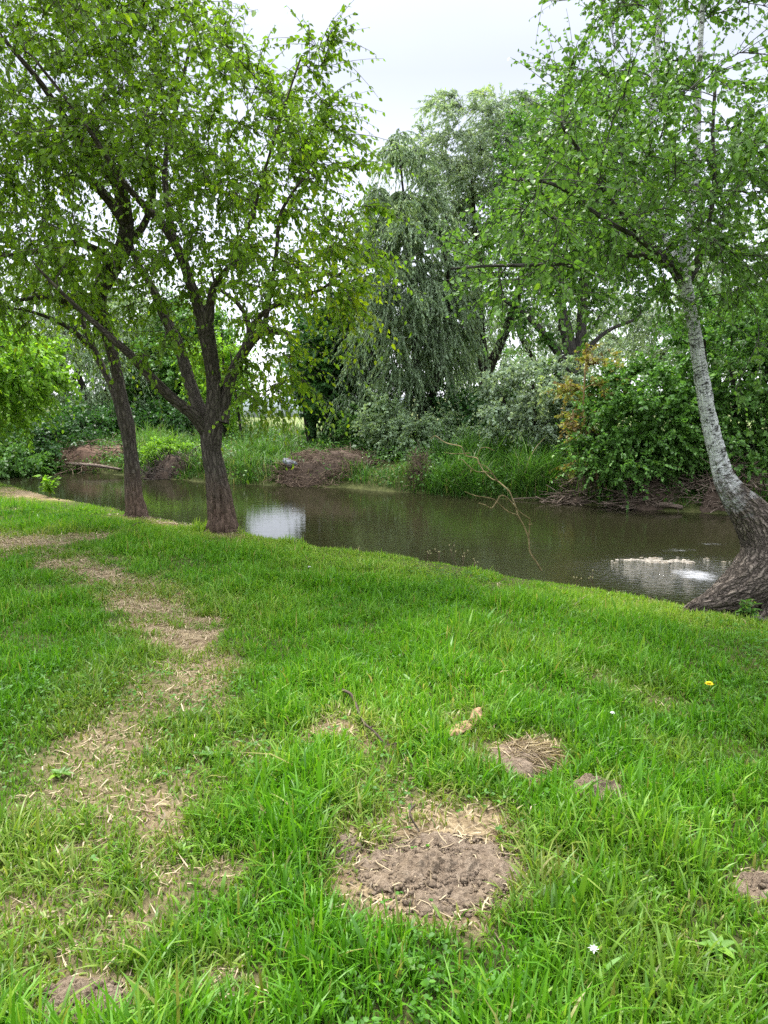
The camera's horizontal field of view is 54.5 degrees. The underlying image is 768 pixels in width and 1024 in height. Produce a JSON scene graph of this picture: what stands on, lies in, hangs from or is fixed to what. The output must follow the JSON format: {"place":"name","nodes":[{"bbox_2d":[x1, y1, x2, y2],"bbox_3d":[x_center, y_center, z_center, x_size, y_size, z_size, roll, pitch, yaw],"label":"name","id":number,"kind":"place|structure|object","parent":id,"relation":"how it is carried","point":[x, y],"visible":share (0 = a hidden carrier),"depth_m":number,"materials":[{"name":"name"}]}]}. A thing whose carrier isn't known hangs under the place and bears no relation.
{"place":"outdoors","nodes":[
{"label":"outdoors","id":0,"kind":"place"},
{"bbox_2d":[0,472,740,617],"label":"river","id":1,"kind":"structure","parent":0,"point":[568,542],"depth_m":12.29,"materials":[{"name":"liquid"}]},
{"bbox_2d":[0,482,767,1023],"bbox_3d":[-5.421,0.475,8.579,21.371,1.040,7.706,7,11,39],"label":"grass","id":2,"kind":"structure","parent":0,"point":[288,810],"depth_m":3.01,"materials":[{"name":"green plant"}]},
{"bbox_2d":[0,399,767,1023],"bbox_3d":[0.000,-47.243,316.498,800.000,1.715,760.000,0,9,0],"label":"ground","id":3,"kind":"structure","parent":0,"point":[460,821],"depth_m":3.09,"materials":[{"name":"beige plant"}]},
{"bbox_2d":[0,425,65,478],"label":"waterside bush","id":4,"kind":"object","parent":3,"relation":"on","point":[18,467],"visible":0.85,"depth_m":20.21,"materials":[{"name":"green plant"}]},
{"bbox_2d":[33,474,60,495],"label":"leafy weed","id":5,"kind":"object","parent":3,"relation":"on","point":[46,483],"visible":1,"depth_m":12.30,"materials":[{"name":"green plant"}]},
{"bbox_2d":[0,311,101,461],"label":"lime tree","id":6,"kind":"object","parent":3,"relation":"on","point":[26,390],"visible":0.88,"depth_m":14.01,"materials":[{"name":"green plant"}]},
{"bbox_2d":[47,766,75,780],"bbox_3d":[-1.365,1.104,3.159,0.108,0.020,0.100,-2,9,-11],"label":"weed rosette","id":7,"kind":"object","parent":3,"relation":"on","point":[59,772],"visible":1,"depth_m":3.16,"materials":[{"name":"green plant"}]},
{"bbox_2d":[34,333,88,409],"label":"distant tree","id":8,"kind":"object","parent":3,"relation":"on","point":[75,387],"depth_m":60.83,"materials":[{"name":"green plant"}]},
{"bbox_2d":[0,387,164,471],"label":"dark bush","id":9,"kind":"object","parent":3,"relation":"on","point":[39,439],"visible":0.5,"depth_m":22.99,"materials":[{"name":"green plant"}]},
{"bbox_2d":[30,975,143,1023],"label":"dirt mound","id":10,"kind":"object","parent":3,"relation":"on","point":[60,991],"visible":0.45,"depth_m":2.00,"materials":[{"name":"brown soil"}]},
{"bbox_2d":[40,433,146,474],"bbox_3d":[-8.768,-1.651,21.823,3.712,1.200,2.459,0,9,0],"label":"driftwood heap","id":11,"kind":"object","parent":3,"relation":"on","point":[84,452],"visible":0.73,"depth_m":21.65,"materials":[{"name":"brown wood"}]},
{"bbox_2d":[66,462,121,469],"bbox_3d":[-8.245,-1.304,21.151,2.061,0.170,0.110,4,10,23],"label":"driftwood log","id":12,"kind":"object","parent":3,"relation":"on","point":[94,465],"visible":0.98,"depth_m":21.10,"materials":[{"name":"wood"}]},
{"bbox_2d":[0,292,195,428],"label":"willow tree","id":13,"kind":"object","parent":3,"relation":"on","point":[86,366],"visible":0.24,"depth_m":25.87,"materials":[{"name":"green plant"}]},
{"bbox_2d":[0,257,220,405],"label":"grey willow","id":14,"kind":"object","parent":3,"relation":"on","point":[73,310],"visible":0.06,"depth_m":29.61,"materials":[{"name":"green plant"}]},
{"bbox_2d":[0,0,223,517],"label":"broadleaf tree","id":15,"kind":"object","parent":3,"relation":"on","point":[135,505],"visible":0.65,"depth_m":8.62,"materials":[{"name":"green plant"}]},
{"bbox_2d":[62,400,165,436],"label":"understory bush","id":16,"kind":"object","parent":3,"relation":"on","point":[157,421],"visible":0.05,"depth_m":25.24,"materials":[{"name":"green plant"}]},
{"bbox_2d":[121,429,200,466],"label":"bank bush","id":17,"kind":"object","parent":3,"relation":"on","point":[150,448],"visible":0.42,"depth_m":20.52,"materials":[{"name":"green plant"}]},
{"bbox_2d":[95,323,247,431],"bbox_3d":[-7.931,-4.134,27.310,5.732,5.546,4.913,8,12,41],"label":"dense tree","id":18,"kind":"object","parent":3,"relation":"on","point":[169,382],"visible":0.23,"depth_m":26.08,"materials":[{"name":"green plant"}]},
{"bbox_2d":[140,442,202,479],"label":"root bank","id":19,"kind":"structure","parent":3,"relation":"on","point":[164,468],"depth_m":19.74,"materials":[{"name":"brown soil"}]},
{"bbox_2d":[115,389,251,438],"bbox_3d":[-6.912,-2.731,25.113,4.990,2.902,4.206,0,9,0],"label":"understory bush","id":20,"kind":"object","parent":3,"relation":"on","point":[181,420],"visible":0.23,"depth_m":24.55,"materials":[{"name":"green plant"}]},
{"bbox_2d":[137,283,256,402],"bbox_3d":[-7.261,-5.576,28.666,4.716,6.466,5.427,0,9,0],"label":"broad tree","id":21,"kind":"object","parent":3,"relation":"on","point":[218,315],"visible":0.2,"depth_m":27.43,"materials":[{"name":"green plant"}]},
{"bbox_2d":[197,746,225,762],"bbox_3d":[-0.757,1.062,3.267,0.129,0.024,0.124,0,9,0],"label":"weed rosette","id":22,"kind":"object","parent":3,"relation":"on","point":[204,757],"visible":0.6,"depth_m":3.26,"materials":[{"name":"green plant"}]},
{"bbox_2d":[0,0,426,533],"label":"broadleaf tree","id":23,"kind":"object","parent":3,"relation":"on","point":[209,418],"visible":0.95,"depth_m":7.64,"materials":[{"name":"green plant"}]},
{"bbox_2d":[166,320,261,441],"bbox_3d":[-5.282,-3.974,23.722,2.954,4.248,3.557,0,9,0],"label":"slim tree","id":24,"kind":"object","parent":3,"relation":"on","point":[227,359],"visible":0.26,"depth_m":23.14,"materials":[{"name":"green plant"}]},
{"bbox_2d":[239,372,266,392],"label":"distant tree","id":25,"kind":"object","parent":3,"relation":"on","point":[253,382],"depth_m":65.58,"materials":[{"name":"grey plant"}]},
{"bbox_2d":[264,457,281,473],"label":"weed clump","id":26,"kind":"object","parent":3,"relation":"on","point":[271,464],"visible":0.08,"depth_m":18.80,"materials":[{"name":"green plant"}]},
{"bbox_2d":[271,342,308,390],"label":"distant tree","id":27,"kind":"object","parent":3,"relation":"on","point":[283,369],"depth_m":68.12,"materials":[{"name":"grey plant"}]},
{"bbox_2d":[232,397,403,416],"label":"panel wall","id":28,"kind":"structure","parent":3,"relation":"on","point":[268,408],"depth_m":45.58,"materials":[{"name":"white"}]},
{"bbox_2d":[260,444,387,487],"bbox_3d":[-1.497,-1.167,18.558,3.279,1.137,1.951,0,9,0],"label":"brush mound","id":29,"kind":"object","parent":3,"relation":"on","point":[334,459],"visible":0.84,"depth_m":18.26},
{"bbox_2d":[282,458,297,467],"bbox_3d":[-2.308,-1.196,18.432,0.425,0.295,0.271,0,9,0],"label":"grey stone","id":30,"kind":"object","parent":29,"relation":"on","point":[288,460],"visible":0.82,"depth_m":18.34,"materials":[{"name":"grey stone"}]},
{"bbox_2d":[273,274,407,442],"bbox_3d":[-1.455,-4.113,21.925,3.995,5.404,4.500,-3,9,-20],"label":"dark tree","id":31,"kind":"object","parent":3,"relation":"on","point":[313,418],"visible":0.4,"depth_m":21.15,"materials":[{"name":"green plant"}]},
{"bbox_2d":[322,418,363,440],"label":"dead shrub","id":32,"kind":"object","parent":3,"relation":"on","point":[339,438],"visible":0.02,"depth_m":22.16,"materials":[{"name":"brown plant"}]},
{"bbox_2d":[325,832,366,863],"bbox_3d":[-0.137,1.190,2.631,0.163,0.065,0.187,-8,12,-43],"label":"dirt mound","id":33,"kind":"object","parent":3,"relation":"on","point":[348,854],"visible":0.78,"depth_m":2.61,"materials":[{"name":"brown soil"}]},
{"bbox_2d":[321,390,401,451],"bbox_3d":[-0.507,-2.132,20.700,2.385,2.591,2.820,0,9,0],"label":"bank bush","id":34,"kind":"object","parent":3,"relation":"on","point":[344,425],"visible":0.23,"depth_m":20.22,"materials":[{"name":"green plant"}]},
{"bbox_2d":[342,689,396,744],"bbox_3d":[-0.101,0.973,3.574,0.080,0.050,0.659,-4,10,-23],"label":"fallen stick","id":35,"kind":"object","parent":3,"relation":"on","point":[357,708],"visible":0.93,"depth_m":3.54,"materials":[{"name":"grey wood"}]},
{"bbox_2d":[357,443,397,462],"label":"weed clump","id":36,"kind":"object","parent":3,"relation":"on","point":[375,449],"visible":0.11,"depth_m":19.13,"materials":[{"name":"green plant"}]},
{"bbox_2d":[0,508,763,1013],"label":"straw","id":37,"kind":"object","parent":3,"relation":"on","point":[226,776],"visible":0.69,"depth_m":2.96,"materials":[{"name":"beige plant"}]},
{"bbox_2d":[0,563,767,1023],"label":"clover","id":38,"kind":"object","parent":3,"relation":"on","point":[426,983],"visible":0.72,"depth_m":3.24,"materials":[{"name":"green plant"}]},
{"bbox_2d":[370,956,417,988],"bbox_3d":[0.040,1.247,2.046,0.116,0.020,0.129,6,11,34],"label":"weed rosette","id":39,"kind":"object","parent":3,"relation":"on","point":[406,967],"visible":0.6,"depth_m":2.03,"materials":[{"name":"green plant"}]},
{"bbox_2d":[34,424,767,506],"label":"undergrowth","id":40,"kind":"object","parent":3,"relation":"on","point":[294,449],"visible":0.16,"depth_m":19.29,"materials":[{"name":"green plant"}]},
{"bbox_2d":[305,127,507,446],"bbox_3d":[0.643,-5.639,20.750,5.697,9.362,5.523,0,9,0],"label":"willow tree","id":41,"kind":"object","parent":3,"relation":"on","point":[439,339],"visible":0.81,"depth_m":19.76,"materials":[{"name":"green plant"}]},
{"bbox_2d":[340,375,480,462],"bbox_3d":[0.722,-2.079,19.318,3.746,2.941,3.518,0,9,0],"label":"shrub","id":42,"kind":"object","parent":3,"relation":"on","point":[403,419],"visible":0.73,"depth_m":18.88,"materials":[{"name":"green plant"}]},
{"bbox_2d":[403,674,417,682],"bbox_3d":[0.134,0.921,4.092,0.099,0.028,0.136,-3,9,-17],"label":"weed rosette","id":43,"kind":"object","parent":3,"relation":"on","point":[406,676],"visible":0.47,"depth_m":4.11,"materials":[{"name":"green plant"}]},
{"bbox_2d":[398,440,435,488],"bbox_3d":[0.780,-1.001,17.042,1.006,1.307,0.779,-3,9,-19],"label":"dry grass bundle","id":44,"kind":"object","parent":3,"relation":"on","point":[419,466],"visible":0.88,"depth_m":16.93,"materials":[{"name":"brown plant"}]},
{"bbox_2d":[347,831,534,919],"bbox_3d":[0.185,1.195,2.495,0.674,0.092,0.516,0,9,0],"label":"dirt mound","id":45,"kind":"object","parent":3,"relation":"on","point":[451,868],"visible":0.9,"depth_m":2.46,"materials":[{"name":"brown soil"}]},
{"bbox_2d":[408,802,419,831],"bbox_3d":[0.107,1.112,2.729,0.045,0.046,0.145,0,9,0],"label":"fallen stick","id":46,"kind":"object","parent":45,"relation":"on","point":[410,809],"visible":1,"depth_m":2.70,"materials":[{"name":"wood"}]},
{"bbox_2d":[445,707,482,735],"bbox_3d":[0.359,1.008,3.516,0.088,0.078,0.338,8,12,42],"label":"bark piece","id":47,"kind":"object","parent":3,"relation":"on","point":[478,710],"visible":0.57,"depth_m":3.54,"materials":[{"name":"beige wood"}]},
{"bbox_2d":[430,436,541,570],"bbox_3d":[1.007,-0.102,7.352,0.841,1.261,1.056,-2,9,-14],"label":"bare branch","id":48,"kind":"object","parent":3,"relation":"on","point":[517,511],"visible":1,"depth_m":7.15,"materials":[{"name":"brown wood"}]},
{"bbox_2d":[438,331,538,409],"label":"distant tree","id":49,"kind":"object","parent":3,"relation":"on","point":[506,349],"visible":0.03,"depth_m":58.38,"materials":[{"name":"grey plant"}]},
{"bbox_2d":[390,82,602,416],"bbox_3d":[3.997,-7.862,24.870,7.773,12.149,6.887,0,9,0],"label":"willow tree","id":50,"kind":"object","parent":3,"relation":"on","point":[460,174],"visible":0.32,"depth_m":23.53,"materials":[{"name":"green plant"}]},
{"bbox_2d":[412,369,599,446],"bbox_3d":[3.304,-2.309,21.096,5.672,3.889,6.348,-4,10,-26],"label":"thicket bush","id":51,"kind":"object","parent":3,"relation":"on","point":[467,409],"visible":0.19,"depth_m":20.45,"materials":[{"name":"green plant"}]},
{"bbox_2d":[483,734,574,779],"bbox_3d":[0.644,1.073,3.244,0.470,0.137,0.464,0,9,0],"label":"straw heap","id":52,"kind":"object","parent":3,"relation":"on","point":[529,756],"visible":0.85,"depth_m":3.20,"materials":[{"name":"beige plant"}]},
{"bbox_2d":[411,255,651,407],"bbox_3d":[6.484,-6.982,32.112,10.774,8.466,6.833,0,9,0],"label":"grey tree","id":53,"kind":"object","parent":3,"relation":"on","point":[601,325],"visible":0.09,"depth_m":31.55,"materials":[{"name":"green plant"}]},
{"bbox_2d":[511,497,553,499],"bbox_3d":[3.139,-0.278,15.622,0.920,0.056,0.026,2,9,13],"label":"driftwood log","id":54,"kind":"object","parent":3,"relation":"on","point":[530,498],"visible":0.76,"depth_m":15.63,"materials":[{"name":"brown wood"}]},
{"bbox_2d":[466,351,601,458],"bbox_3d":[3.571,-2.337,17.664,3.350,2.950,3.888,0,9,0],"label":"round bush","id":55,"kind":"object","parent":3,"relation":"on","point":[527,415],"visible":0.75,"depth_m":17.22,"materials":[{"name":"green plant"}]},
{"bbox_2d":[397,0,767,618],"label":"poplar tree","id":56,"kind":"object","parent":3,"relation":"on","point":[744,576],"visible":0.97,"depth_m":5.27,"materials":[{"name":"green plant"}]},
{"bbox_2d":[535,470,630,505],"bbox_3d":[4.177,-0.469,15.357,2.367,0.993,1.588,0,9,0],"label":"brush pile","id":57,"kind":"object","parent":3,"relation":"on","point":[568,496],"visible":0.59,"depth_m":15.11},
{"bbox_2d":[539,342,645,488],"bbox_3d":[4.246,-1.942,15.499,2.103,3.118,2.175,0,9,0],"label":"turning shrub","id":58,"kind":"object","parent":3,"relation":"on","point":[565,387],"visible":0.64,"depth_m":15.17,"materials":[{"name":"green plant"}]},
{"bbox_2d":[588,945,598,958],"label":"white flower","id":59,"kind":"object","parent":3,"relation":"on","point":[593,947],"visible":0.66,"depth_m":2.05,"materials":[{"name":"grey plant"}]},
{"bbox_2d":[470,48,725,437],"bbox_3d":[5.904,-7.138,21.132,7.371,10.312,5.862,0,9,0],"label":"leaning tree","id":60,"kind":"object","parent":3,"relation":"on","point":[545,338],"visible":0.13,"depth_m":21.13,"materials":[{"name":"plant"}]},
{"bbox_2d":[570,773,633,809],"bbox_3d":[0.861,1.110,2.950,0.282,0.138,0.238,0,9,0],"label":"dirt mound","id":61,"kind":"object","parent":3,"relation":"on","point":[586,777],"visible":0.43,"depth_m":2.93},
{"bbox_2d":[584,331,675,396],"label":"distant tree","id":62,"kind":"object","parent":3,"relation":"on","point":[628,364],"visible":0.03,"depth_m":60.93,"materials":[{"name":"green plant"}]},
{"bbox_2d":[628,875,661,896],"bbox_3d":[0.824,1.200,2.390,0.117,0.028,0.110,1,9,9],"label":"weed rosette","id":63,"kind":"object","parent":3,"relation":"on","point":[650,887],"visible":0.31,"depth_m":2.38,"materials":[{"name":"green plant"}]},
{"bbox_2d":[549,349,743,511],"bbox_3d":[5.203,-1.699,14.999,3.604,3.551,3.878,2,9,12],"label":"leafy bush","id":64,"kind":"object","parent":3,"relation":"on","point":[648,444],"visible":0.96,"depth_m":14.28,"materials":[{"name":"green plant"}]},
{"bbox_2d":[594,467,707,511],"bbox_3d":[5.161,-0.403,14.563,2.255,1.038,1.514,0,9,0],"label":"brush pile","id":65,"kind":"object","parent":3,"relation":"on","point":[640,502],"visible":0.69,"depth_m":14.33,"materials":[{"name":"brown wood"}]},
{"bbox_2d":[652,502,682,508],"bbox_3d":[5.360,-0.118,14.214,0.646,0.136,0.107,4,10,25],"label":"driftwood log","id":66,"kind":"object","parent":65,"relation":"on","point":[669,505],"visible":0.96,"depth_m":14.15,"materials":[{"name":"brown wood"}]},
{"bbox_2d":[611,557,708,563],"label":"gravel","id":67,"kind":"structure","parent":3,"relation":"on","point":[646,560],"depth_m":9.84,"materials":[{"name":"stone"}]},
{"bbox_2d":[557,214,767,395],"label":"grey tree","id":68,"kind":"object","parent":3,"relation":"on","point":[636,336],"visible":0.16,"depth_m":26.12,"materials":[{"name":"green plant"}]},
{"bbox_2d":[644,276,767,486],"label":"leafy bush","id":69,"kind":"object","parent":3,"relation":"on","point":[735,438],"visible":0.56,"depth_m":14.35,"materials":[{"name":"green plant"}]},
{"bbox_2d":[705,681,712,701],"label":"dandelion","id":70,"kind":"object","parent":3,"relation":"on","point":[708,682],"visible":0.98,"depth_m":3.93,"materials":[{"name":"yellow plant"}]},
{"bbox_2d":[695,930,737,966],"bbox_3d":[0.954,1.246,2.127,0.109,0.017,0.118,8,12,42],"label":"weed rosette","id":71,"kind":"object","parent":3,"relation":"on","point":[727,950],"visible":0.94,"depth_m":2.14,"materials":[{"name":"green plant"}]},
{"bbox_2d":[677,453,767,513],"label":"brush pile","id":72,"kind":"object","parent":3,"relation":"on","point":[710,502],"visible":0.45,"depth_m":13.96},
{"bbox_2d":[724,868,767,910],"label":"dirt mound","id":73,"kind":"object","parent":3,"relation":"on","point":[756,882],"visible":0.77,"depth_m":2.42,"materials":[{"name":"brown soil"}]},
{"bbox_2d":[734,599,763,618],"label":"leafy weed","id":74,"kind":"object","parent":3,"relation":"on","point":[748,610],"visible":0.65,"depth_m":5.57,"materials":[{"name":"green plant"}]},
{"bbox_2d":[747,616,766,622],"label":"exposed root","id":75,"kind":"object","parent":3,"relation":"on","point":[757,618],"visible":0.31,"depth_m":5.45,"materials":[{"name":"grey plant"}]},
{"bbox_2d":[0,0,767,396],"label":"sky","id":76,"kind":"structure","parent":0,"point":[465,46],"materials":[{"name":"white"}]},
{"bbox_2d":[11,412,767,508],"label":"reed grass","id":77,"kind":"structure","parent":0,"point":[531,476],"depth_m":16.97,"materials":[{"name":"green plant"}]}
]}

